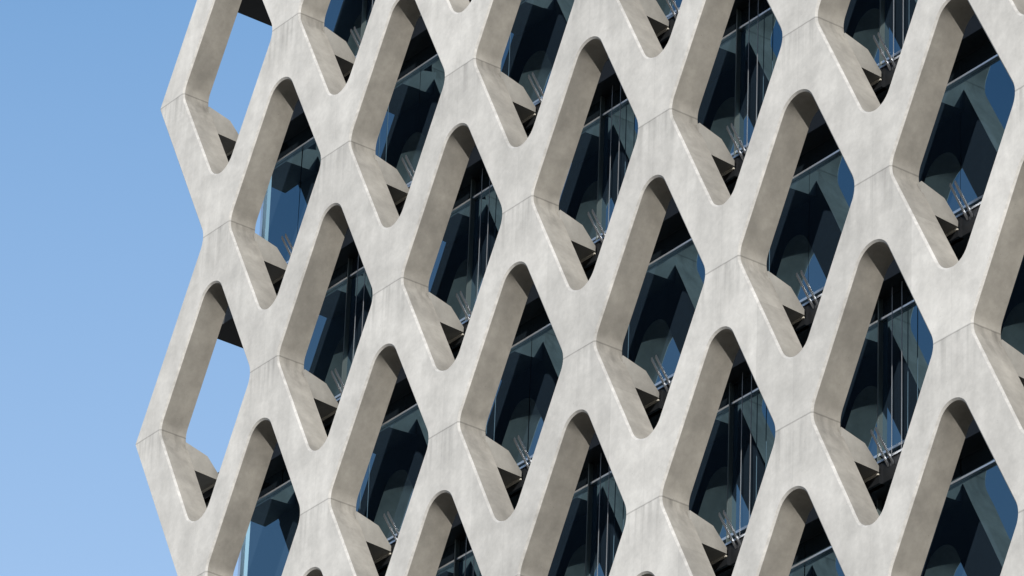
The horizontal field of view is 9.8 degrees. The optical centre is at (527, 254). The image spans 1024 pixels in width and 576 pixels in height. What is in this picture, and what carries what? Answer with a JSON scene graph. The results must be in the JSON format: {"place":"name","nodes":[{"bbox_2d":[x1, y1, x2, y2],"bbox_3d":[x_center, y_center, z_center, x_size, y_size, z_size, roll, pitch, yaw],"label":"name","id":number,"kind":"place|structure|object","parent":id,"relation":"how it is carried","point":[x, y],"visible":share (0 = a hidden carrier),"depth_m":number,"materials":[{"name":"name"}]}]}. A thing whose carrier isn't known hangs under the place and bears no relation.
{"place":"outdoors","nodes":[
{"label":"outdoors","id":0,"kind":"place"},
{"bbox_2d":[0,0,271,575],"label":"sky","id":1,"kind":"structure","parent":0,"point":[101,232],"materials":[{"name":"blue"}]},
{"bbox_2d":[237,0,998,575],"bbox_3d":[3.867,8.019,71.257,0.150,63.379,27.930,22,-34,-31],"label":"curtain wall frames","id":2,"kind":"structure","parent":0,"point":[733,402],"depth_m":79.23,"materials":[{"name":"grey metal"}]},
{"label":"ground","id":3,"kind":"structure","parent":0,"visible":0},
{"bbox_2d":[136,0,1023,575],"bbox_3d":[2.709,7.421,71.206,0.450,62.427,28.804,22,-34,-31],"label":"lattice facade","id":4,"kind":"structure","parent":3,"relation":"on","point":[962,308],"depth_m":78.14,"materials":[{"name":"concrete"}]},
{"bbox_2d":[204,0,989,575],"bbox_3d":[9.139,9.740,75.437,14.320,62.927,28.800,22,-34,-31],"label":"building volume","id":5,"kind":"structure","parent":3,"relation":"on","point":[974,38],"depth_m":79.20,"materials":[{"name":"grey"}]},
{"bbox_2d":[184,0,1023,574],"bbox_3d":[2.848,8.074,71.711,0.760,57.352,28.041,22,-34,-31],"label":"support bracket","id":6,"kind":"object","parent":5,"relation":"attached to","point":[716,548],"visible":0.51,"depth_m":80.11,"materials":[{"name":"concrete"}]},
{"bbox_2d":[243,0,1023,575],"bbox_3d":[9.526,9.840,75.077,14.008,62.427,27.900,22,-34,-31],"label":"curtain wall glass","id":7,"kind":"object","parent":3,"relation":"on","point":[975,526],"visible":0.4,"depth_m":79.15,"materials":[{"name":"blue glass"}]}
]}

